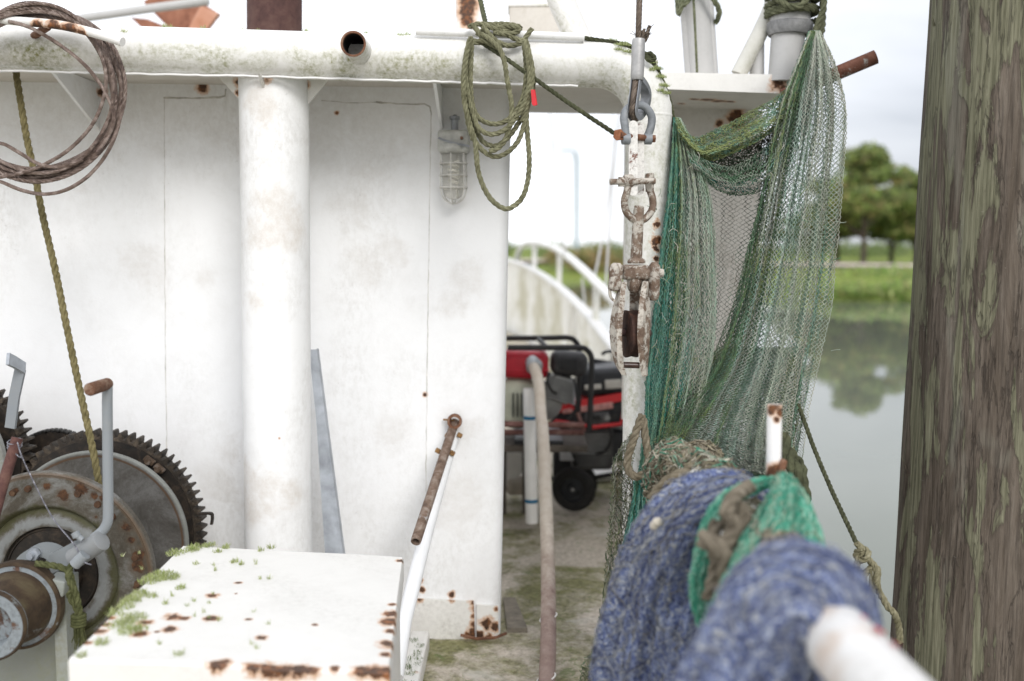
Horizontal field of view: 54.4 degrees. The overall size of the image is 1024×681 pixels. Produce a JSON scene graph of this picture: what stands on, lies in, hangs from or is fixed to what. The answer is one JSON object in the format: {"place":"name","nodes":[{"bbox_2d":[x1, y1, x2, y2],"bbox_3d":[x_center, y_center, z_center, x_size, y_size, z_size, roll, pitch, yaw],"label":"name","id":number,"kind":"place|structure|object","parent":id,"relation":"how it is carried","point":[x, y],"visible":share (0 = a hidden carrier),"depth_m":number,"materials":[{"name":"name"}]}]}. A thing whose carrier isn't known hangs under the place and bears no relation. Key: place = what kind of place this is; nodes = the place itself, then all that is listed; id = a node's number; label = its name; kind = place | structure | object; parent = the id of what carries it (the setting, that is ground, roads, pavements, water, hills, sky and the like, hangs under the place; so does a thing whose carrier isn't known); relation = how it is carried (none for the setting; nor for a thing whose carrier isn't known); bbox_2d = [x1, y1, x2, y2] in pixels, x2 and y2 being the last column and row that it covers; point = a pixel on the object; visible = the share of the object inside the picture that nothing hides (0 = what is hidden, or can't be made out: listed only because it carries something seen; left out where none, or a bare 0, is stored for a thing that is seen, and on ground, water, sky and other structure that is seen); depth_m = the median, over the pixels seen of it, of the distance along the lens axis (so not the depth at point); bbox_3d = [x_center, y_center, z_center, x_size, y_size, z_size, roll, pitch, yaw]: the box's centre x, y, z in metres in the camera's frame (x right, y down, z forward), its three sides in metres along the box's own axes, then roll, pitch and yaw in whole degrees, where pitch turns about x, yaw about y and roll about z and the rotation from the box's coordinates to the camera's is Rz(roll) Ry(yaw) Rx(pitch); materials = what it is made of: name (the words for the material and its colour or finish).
{"place":"outdoors","nodes":[
{"label":"outdoors","id":0,"kind":"place"},
{"bbox_2d":[75,0,209,21],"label":"boom pole","id":1,"kind":"object","parent":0,"point":[136,10],"visible":0.85,"depth_m":4.46,"materials":[{"name":"white metal"}]},
{"bbox_2d":[131,0,220,27],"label":"trawl board","id":2,"kind":"object","parent":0,"point":[202,16],"visible":0.52,"depth_m":4.87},
{"bbox_2d":[0,0,929,246],"label":"sky","id":3,"kind":"structure","parent":0,"point":[884,100],"materials":[{"name":"white"}]},
{"bbox_2d":[593,465,620,480],"bbox_3d":[0.442,0.648,5.034,0.161,0.086,0.201,-2,6,-18],"label":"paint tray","id":4,"kind":"object","parent":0,"point":[596,472],"visible":0.04,"depth_m":4.96,"materials":[{"name":"white plastic"}]},
{"bbox_2d":[508,247,913,301],"bbox_3d":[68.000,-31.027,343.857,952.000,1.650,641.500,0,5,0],"label":"bank","id":5,"kind":"structure","parent":0,"point":[572,275],"depth_m":58.36,"materials":[{"name":"green plant"}]},
{"bbox_2d":[560,149,578,258],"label":"street lamp","id":6,"kind":"object","parent":5,"relation":"on","point":[576,226],"visible":0.91,"depth_m":59.38,"materials":[{"name":"metal"}]},
{"bbox_2d":[542,243,622,271],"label":"dry reeds","id":7,"kind":"object","parent":5,"relation":"on","point":[588,260],"visible":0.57,"depth_m":59.90,"materials":[{"name":"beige plant"}]},
{"bbox_2d":[508,237,913,258],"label":"scrub","id":8,"kind":"object","parent":5,"relation":"on","point":[878,248],"visible":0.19,"depth_m":87.44,"materials":[{"name":"green plant"}]},
{"bbox_2d":[541,261,912,301],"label":"water plants","id":9,"kind":"object","parent":5,"relation":"on","point":[900,289],"visible":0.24,"depth_m":36.73,"materials":[{"name":"green plant"}]},
{"bbox_2d":[767,214,840,262],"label":"broadleaf tree","id":10,"kind":"object","parent":5,"relation":"on","point":[811,226],"visible":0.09,"depth_m":65.27,"materials":[{"name":"green plant"}]},
{"bbox_2d":[799,206,861,262],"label":"broadleaf tree","id":11,"kind":"object","parent":5,"relation":"on","point":[845,235],"visible":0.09,"depth_m":63.25,"materials":[{"name":"green plant"}]},
{"bbox_2d":[801,140,916,262],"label":"broadleaf tree","id":12,"kind":"object","parent":5,"relation":"on","point":[868,168],"visible":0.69,"depth_m":56.20,"materials":[{"name":"green plant"}]},
{"bbox_2d":[855,184,913,262],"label":"broadleaf tree","id":13,"kind":"object","parent":5,"relation":"on","point":[872,236],"visible":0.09,"depth_m":62.34,"materials":[{"name":"green plant"}]},
{"bbox_2d":[856,173,917,263],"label":"broadleaf tree","id":14,"kind":"object","parent":5,"relation":"on","point":[901,229],"visible":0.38,"depth_m":58.33,"materials":[{"name":"green plant"}]},
{"bbox_2d":[513,259,912,266],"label":"road","id":15,"kind":"structure","parent":0,"point":[860,264],"depth_m":52.83,"materials":[{"name":"grey asphalt"}]},
{"bbox_2d":[562,281,910,640],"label":"water","id":16,"kind":"structure","parent":0,"point":[855,418],"depth_m":11.58,"materials":[{"name":"grey liquid"}]},
{"bbox_2d":[890,0,1023,680],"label":"mooring pile","id":17,"kind":"object","parent":16,"relation":"in","point":[958,598],"visible":0.98,"depth_m":2.37,"materials":[{"name":"brown wood"}]},
{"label":"hull","id":18,"kind":"structure","parent":16,"relation":"on","visible":0},
{"bbox_2d":[409,332,621,680],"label":"deck","id":19,"kind":"structure","parent":18,"relation":"on","point":[580,542],"depth_m":3.39,"materials":[{"name":"grey concrete"}]},
{"bbox_2d":[0,389,36,475],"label":"gear","id":20,"kind":"object","parent":19,"relation":"on","point":[19,431],"visible":0.37,"depth_m":2.70,"materials":[{"name":"metal"}]},
{"bbox_2d":[29,428,75,452],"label":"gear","id":21,"kind":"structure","parent":19,"relation":"on","point":[43,438],"depth_m":2.84,"materials":[{"name":"metal"}]},
{"bbox_2d":[0,378,213,680],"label":"trawl winch","id":22,"kind":"object","parent":19,"relation":"on","point":[143,499],"visible":0.95,"depth_m":2.34,"materials":[{"name":"metal"}]},
{"bbox_2d":[0,437,22,515],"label":"rusty lever","id":23,"kind":"object","parent":22,"relation":"attached to","point":[8,466],"visible":1,"depth_m":2.16,"materials":[{"name":"brown metal"}]},
{"bbox_2d":[7,438,91,564],"bbox_3d":[-1.003,0.349,2.166,0.213,0.263,0.032,2,6,17],"label":"tie wire","id":24,"kind":"object","parent":23,"relation":"attached to","point":[20,456],"visible":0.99,"depth_m":2.17,"materials":[{"name":"metal"}]},
{"bbox_2d":[5,353,25,428],"bbox_3d":[-1.259,0.127,2.497,0.058,0.200,0.079,0,5,0],"label":"brake lever","id":25,"kind":"object","parent":22,"relation":"attached to","point":[17,364],"visible":1,"depth_m":2.52,"materials":[{"name":"paint"}]},
{"bbox_2d":[34,560,86,649],"bbox_3d":[-0.976,0.570,2.146,0.117,0.191,0.036,1,5,6],"label":"tasselled rope","id":26,"kind":"object","parent":22,"relation":"attached to","point":[78,619],"visible":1,"depth_m":2.14,"materials":[{"name":"green fabric"}]},
{"bbox_2d":[68,546,403,680],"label":"steel locker","id":27,"kind":"object","parent":19,"relation":"on","point":[333,616],"visible":0.98,"depth_m":1.81,"materials":[{"name":"metal"}]},
{"bbox_2d":[74,541,275,658],"bbox_3d":[-0.638,0.485,1.956,0.332,0.032,0.656,-1,6,-12],"label":"moss","id":28,"kind":"object","parent":27,"relation":"on","point":[162,576],"visible":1,"depth_m":1.90,"materials":[{"name":"green plant"}]},
{"bbox_2d":[219,73,327,551],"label":"support column","id":29,"kind":"structure","parent":19,"relation":"on","point":[274,149],"depth_m":2.62,"materials":[{"name":"metal"}]},
{"bbox_2d":[311,349,344,553],"bbox_3d":[-0.500,0.480,2.794,0.058,0.900,0.214,-5,7,-43],"label":"angle bar","id":30,"kind":"object","parent":19,"relation":"on","point":[333,535],"visible":0.64,"depth_m":2.80,"materials":[{"name":"metal"}]},
{"bbox_2d":[0,60,657,639],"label":"deckhouse","id":31,"kind":"object","parent":19,"relation":"on","point":[408,284],"visible":0.73,"depth_m":2.95,"materials":[{"name":"paint"}]},
{"bbox_2d":[12,72,101,483],"bbox_3d":[-1.174,-0.182,2.561,0.416,1.153,0.028,5,7,42],"label":"winch rope","id":32,"kind":"object","parent":31,"relation":"hanging from","point":[94,458],"visible":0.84,"depth_m":2.55,"materials":[{"name":"green fabric"}]},
{"bbox_2d":[247,0,301,30],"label":"exhaust pipe","id":33,"kind":"object","parent":31,"relation":"on","point":[284,15],"visible":0.56,"depth_m":3.00,"materials":[{"name":"brown metal"}]},
{"bbox_2d":[400,432,458,680],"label":"white pipe","id":34,"kind":"object","parent":31,"relation":"attached to","point":[414,581],"visible":0.62,"depth_m":2.57,"materials":[{"name":"plastic"}]},
{"bbox_2d":[411,414,462,544],"bbox_3d":[-0.219,0.371,2.772,0.066,0.275,0.463,1,6,12],"label":"handle","id":35,"kind":"object","parent":31,"relation":"attached to","point":[445,450],"visible":1,"depth_m":2.76,"materials":[{"name":"brown metal"}]},
{"bbox_2d":[438,114,469,203],"bbox_3d":[-0.166,-0.523,2.861,0.092,0.261,0.100,0,5,0],"label":"bulkhead lamp","id":36,"kind":"object","parent":31,"relation":"attached to","point":[454,146],"visible":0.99,"depth_m":2.84,"materials":[{"name":"glass"}]},
{"bbox_2d":[455,0,482,28],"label":"rusty post","id":37,"kind":"object","parent":31,"relation":"on","point":[468,12],"depth_m":3.18,"materials":[{"name":"metal"}]},
{"bbox_2d":[508,3,558,31],"bbox_3d":[0.074,-1.048,3.376,0.176,0.161,0.130,0,5,0],"label":"roof box","id":38,"kind":"object","parent":31,"relation":"on","point":[534,16],"visible":0.29,"depth_m":3.31,"materials":[{"name":"paint"}]},
{"bbox_2d":[546,0,591,36],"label":"brace pipe","id":39,"kind":"object","parent":31,"relation":"attached to","point":[567,15],"visible":0.7,"depth_m":2.89,"materials":[{"name":"white metal"}]},
{"bbox_2d":[621,72,786,418],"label":"roof wing","id":40,"kind":"structure","parent":31,"relation":"attached to","point":[703,103],"depth_m":3.25,"materials":[{"name":"white metal"}]},
{"bbox_2d":[680,0,717,72],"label":"ribbed post","id":41,"kind":"object","parent":40,"relation":"on","point":[706,44],"visible":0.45,"depth_m":3.01,"materials":[{"name":"white metal"}]},
{"bbox_2d":[675,0,721,72],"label":"post lashing","id":42,"kind":"object","parent":41,"relation":"attached to","point":[680,5],"visible":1,"depth_m":2.97,"materials":[{"name":"green fabric"}]},
{"bbox_2d":[731,0,769,73],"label":"slanted rail","id":43,"kind":"object","parent":40,"relation":"on","point":[751,50],"visible":0.81,"depth_m":2.89,"materials":[{"name":"metal"}]},
{"bbox_2d":[749,44,763,73],"bbox_3d":[0.721,-0.837,2.934,0.046,0.116,0.043,0,5,0],"label":"short post","id":44,"kind":"object","parent":40,"relation":"on","point":[757,67],"visible":0.44,"depth_m":2.92,"materials":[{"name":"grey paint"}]},
{"bbox_2d":[766,0,813,82],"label":"lashed post","id":45,"kind":"object","parent":40,"relation":"on","point":[787,32],"visible":0.82,"depth_m":2.84,"materials":[{"name":"white metal"}]},
{"bbox_2d":[763,0,826,36],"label":"rope lashing","id":46,"kind":"object","parent":45,"relation":"attached to","point":[771,8],"visible":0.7,"depth_m":2.81,"materials":[{"name":"green fabric"}]},
{"bbox_2d":[780,50,878,98],"bbox_3d":[0.880,-0.733,2.768,0.262,0.136,0.039,1,6,12],"label":"rusty bar","id":47,"kind":"object","parent":40,"relation":"attached to","point":[858,64],"visible":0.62,"depth_m":2.74,"materials":[{"name":"brown metal"}]},
{"bbox_2d":[0,16,671,535],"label":"gantry frame","id":48,"kind":"object","parent":19,"relation":"on","point":[558,56],"visible":0.51,"depth_m":2.49,"materials":[{"name":"white paint"}]},
{"bbox_2d":[0,1,127,195],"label":"wire rope coil","id":49,"kind":"object","parent":48,"relation":"hanging from","point":[112,65],"visible":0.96,"depth_m":2.41,"materials":[{"name":"metal"}]},
{"bbox_2d":[100,23,671,93],"bbox_3d":[-0.323,-0.715,2.517,1.452,0.184,0.083,0,5,0],"label":"moss","id":50,"kind":"object","parent":48,"relation":"attached to","point":[664,85],"visible":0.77,"depth_m":2.51,"materials":[{"name":"green plant"}]},
{"bbox_2d":[478,0,487,21],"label":"hanging line","id":51,"kind":"object","parent":48,"relation":"attached to","point":[483,11],"visible":0.85,"depth_m":2.57,"materials":[{"name":"green fabric"}]},
{"bbox_2d":[461,21,536,210],"bbox_3d":[-0.031,-0.557,2.460,0.187,0.475,0.128,0,5,0],"label":"coiled line","id":52,"kind":"object","parent":48,"relation":"hanging from","point":[472,116],"visible":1,"depth_m":2.43,"materials":[{"name":"green fabric"}]},
{"bbox_2d":[483,44,613,134],"bbox_3d":[0.089,-0.614,2.421,0.337,0.237,0.026,2,6,16],"label":"tag line","id":53,"kind":"object","parent":52,"relation":"attached to","point":[564,99],"visible":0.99,"depth_m":2.41,"materials":[{"name":"fabric"}]},
{"bbox_2d":[627,0,653,121],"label":"wire pendant","id":54,"kind":"object","parent":48,"relation":"hanging from","point":[639,84],"visible":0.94,"depth_m":2.34,"materials":[{"name":"metal"}]},
{"bbox_2d":[613,101,655,144],"bbox_3d":[0.292,-0.516,2.360,0.118,0.104,0.032,-3,6,-29],"label":"bow shackle","id":55,"kind":"object","parent":54,"relation":"hanging from","point":[625,136],"visible":0.95,"depth_m":2.35,"materials":[{"name":"metal"}]},
{"bbox_2d":[628,121,643,195],"bbox_3d":[0.297,-0.432,2.370,0.024,0.176,0.053,5,7,40],"label":"strap link","id":56,"kind":"object","parent":55,"relation":"hanging from","point":[635,157],"visible":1,"depth_m":2.36,"materials":[{"name":"white metal"}]},
{"bbox_2d":[609,173,656,222],"bbox_3d":[0.289,-0.338,2.374,0.123,0.122,0.048,-1,6,-9],"label":"rusty shackle","id":57,"kind":"object","parent":56,"relation":"hanging from","point":[627,182],"visible":1,"depth_m":2.36,"materials":[{"name":"grey metal"}]},
{"bbox_2d":[608,205,663,375],"bbox_3d":[0.291,-0.120,2.398,0.120,0.408,0.128,4,6,33],"label":"pulley block","id":58,"kind":"object","parent":57,"relation":"hanging from","point":[630,332],"depth_m":2.38,"materials":[{"name":"grey metal"}]},
{"bbox_2d":[579,30,846,680],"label":"trawl net","id":59,"kind":"object","parent":48,"relation":"hanging from","point":[673,447],"visible":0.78,"depth_m":2.52,"materials":[{"name":"green fabric"}]},
{"bbox_2d":[584,36,674,127],"bbox_3d":[0.301,-0.646,2.506,0.256,0.245,0.061,-1,5,-7],"label":"net head rope","id":60,"kind":"object","parent":59,"relation":"on","point":[650,56],"visible":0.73,"depth_m":2.50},
{"bbox_2d":[623,413,745,499],"bbox_3d":[0.361,0.293,2.147,0.207,0.190,0.522,0,5,0],"label":"lashing rope","id":61,"kind":"object","parent":59,"relation":"attached to","point":[641,423],"visible":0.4,"depth_m":2.38,"materials":[{"name":"fabric"}]},
{"bbox_2d":[781,432,811,501],"bbox_3d":[0.624,0.417,2.213,0.062,0.426,0.166,-1,5,-9],"label":"twisted rope","id":62,"kind":"object","parent":59,"relation":"hanging from","point":[796,467],"visible":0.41,"depth_m":2.18,"materials":[{"name":"fabric"}]},
{"bbox_2d":[796,403,903,643],"bbox_3d":[0.772,0.432,2.398,0.114,0.518,0.350,-3,6,-30],"label":"mooring rope","id":63,"kind":"object","parent":59,"relation":"attached to","point":[862,553],"visible":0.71,"depth_m":2.29,"materials":[{"name":"fabric"}]},
{"bbox_2d":[403,631,428,680],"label":"deck curb","id":64,"kind":"structure","parent":19,"relation":"on","point":[419,669],"depth_m":2.79,"materials":[{"name":"white paint"}]},
{"bbox_2d":[404,637,423,680],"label":"curb moss","id":65,"kind":"object","parent":64,"relation":"on","point":[414,658],"visible":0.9,"depth_m":2.75,"materials":[{"name":"green plant"}]},
{"bbox_2d":[506,474,521,494],"bbox_3d":[0.023,0.660,4.583,0.100,0.085,0.120,0,5,0],"label":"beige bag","id":66,"kind":"object","parent":19,"relation":"on","point":[514,487],"visible":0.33,"depth_m":4.53,"materials":[{"name":"beige fabric"}]},
{"bbox_2d":[503,597,526,632],"bbox_3d":[0.009,0.885,3.213,0.062,0.018,0.274,0,5,-3],"label":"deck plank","id":67,"kind":"object","parent":19,"relation":"on","point":[515,622],"visible":1,"depth_m":3.16,"materials":[{"name":"grey wood"}]},
{"bbox_2d":[506,452,537,486],"bbox_3d":[0.091,0.550,4.534,0.257,0.258,0.022,0,5,0],"label":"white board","id":68,"kind":"object","parent":19,"relation":"on","point":[513,465],"depth_m":4.52,"materials":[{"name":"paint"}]},
{"bbox_2d":[523,388,537,523],"bbox_3d":[0.075,0.469,4.043,0.062,0.553,0.052,0,5,0],"label":"drain pipe","id":69,"kind":"object","parent":19,"relation":"on","point":[530,468],"visible":0.94,"depth_m":4.02,"materials":[{"name":"plastic"}]},
{"bbox_2d":[503,435,587,513],"bbox_3d":[0.105,0.605,4.256,0.410,0.389,0.360,0,5,0],"label":"pump stand","id":70,"kind":"object","parent":19,"relation":"on","point":[574,443],"visible":0.24,"depth_m":4.14,"materials":[{"name":"grey metal"}]},
{"bbox_2d":[504,335,594,443],"bbox_3d":[0.123,0.201,4.198,0.424,0.426,0.324,0,5,0],"label":"water pump","id":71,"kind":"object","parent":70,"relation":"on","point":[562,386],"visible":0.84,"depth_m":4.12,"materials":[{"name":"red metal"}]},
{"bbox_2d":[528,362,557,680],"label":"delivery hose","id":72,"kind":"object","parent":71,"relation":"attached to","point":[547,660],"visible":1,"depth_m":3.17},
{"bbox_2d":[551,350,622,510],"bbox_3d":[0.369,0.431,4.591,0.396,0.765,0.560,0,5,0],"label":"generator","id":73,"kind":"object","parent":19,"relation":"on","point":[574,477],"visible":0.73,"depth_m":4.50,"materials":[{"name":"black metal"}]},
{"bbox_2d":[507,258,693,440],"bbox_3d":[-0.017,-0.241,9.243,2.074,1.129,11.468,-2,6,-16],"label":"bow bulwark","id":74,"kind":"object","parent":19,"relation":"on","point":[539,302],"visible":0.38,"depth_m":10.19,"materials":[{"name":"paint"}]},
{"bbox_2d":[514,240,615,319],"bbox_3d":[0.449,-0.489,8.206,0.268,0.720,9.442,0,5,-4],"label":"bow rail","id":75,"kind":"object","parent":74,"relation":"on","point":[597,283],"visible":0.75,"depth_m":8.27,"materials":[{"name":"white metal"}]},
{"bbox_2d":[549,113,565,255],"bbox_3d":[0.388,-1.431,8.704,0.015,1.384,0.436,-2,6,-18],"label":"stay wire","id":76,"kind":"object","parent":75,"relation":"attached to","point":[557,184],"visible":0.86,"depth_m":8.69,"materials":[{"name":"grey paint"}]},
{"bbox_2d":[594,114,619,274],"bbox_3d":[0.729,-1.147,7.628,0.024,1.324,0.661,2,6,22],"label":"stay wire","id":77,"kind":"object","parent":75,"relation":"attached to","point":[602,236],"visible":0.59,"depth_m":7.62,"materials":[{"name":"grey paint"}]},
{"bbox_2d":[604,139,615,299],"bbox_3d":[0.692,-0.890,6.997,0.015,1.195,0.330,2,6,18],"label":"stay wire","id":78,"kind":"object","parent":75,"relation":"attached to","point":[609,226],"visible":0.89,"depth_m":6.99,"materials":[{"name":"grey paint"}]},
{"bbox_2d":[581,278,585,304],"bbox_3d":[0.592,-0.299,8.108,0.016,0.420,0.217,-1,5,-9],"label":"stay wire","id":79,"kind":"object","parent":74,"relation":"attached to","point":[583,291],"visible":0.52,"depth_m":8.14,"materials":[{"name":"grey paint"}]},
{"bbox_2d":[679,465,930,680],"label":"rail pipe","id":80,"kind":"object","parent":19,"relation":"on","point":[845,643],"visible":0.2,"depth_m":1.04,"materials":[{"name":"paint"}]},
{"bbox_2d":[588,466,768,680],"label":"blue net bunch","id":81,"kind":"object","parent":80,"relation":"hanging from","point":[646,626],"visible":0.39,"depth_m":1.67,"materials":[{"name":"blue fabric"}]},
{"bbox_2d":[688,470,825,626],"bbox_3d":[0.353,0.340,1.449,0.210,0.261,0.388,0,5,0],"label":"green net bunch","id":82,"kind":"object","parent":80,"relation":"hanging from","point":[784,508],"visible":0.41,"depth_m":1.47,"materials":[{"name":"green fabric"}]},
{"bbox_2d":[695,479,756,601],"bbox_3d":[0.314,0.317,1.465,0.064,0.208,0.142,3,6,32],"label":"hemp rope","id":83,"kind":"object","parent":82,"relation":"on","point":[734,512],"visible":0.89,"depth_m":1.43,"materials":[{"name":"beige fabric"}]},
{"bbox_2d":[766,404,786,476],"bbox_3d":[0.463,0.228,1.747,0.034,0.232,0.031,0,5,0],"label":"rail stake","id":84,"kind":"object","parent":80,"relation":"attached to","point":[775,462],"visible":0.45,"depth_m":1.73,"materials":[{"name":"paint"}]},
{"bbox_2d":[671,533,883,680],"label":"blue net bunch","id":85,"kind":"object","parent":80,"relation":"attached to","point":[766,608],"visible":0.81,"depth_m":1.15,"materials":[{"name":"blue fabric"}]}
]}

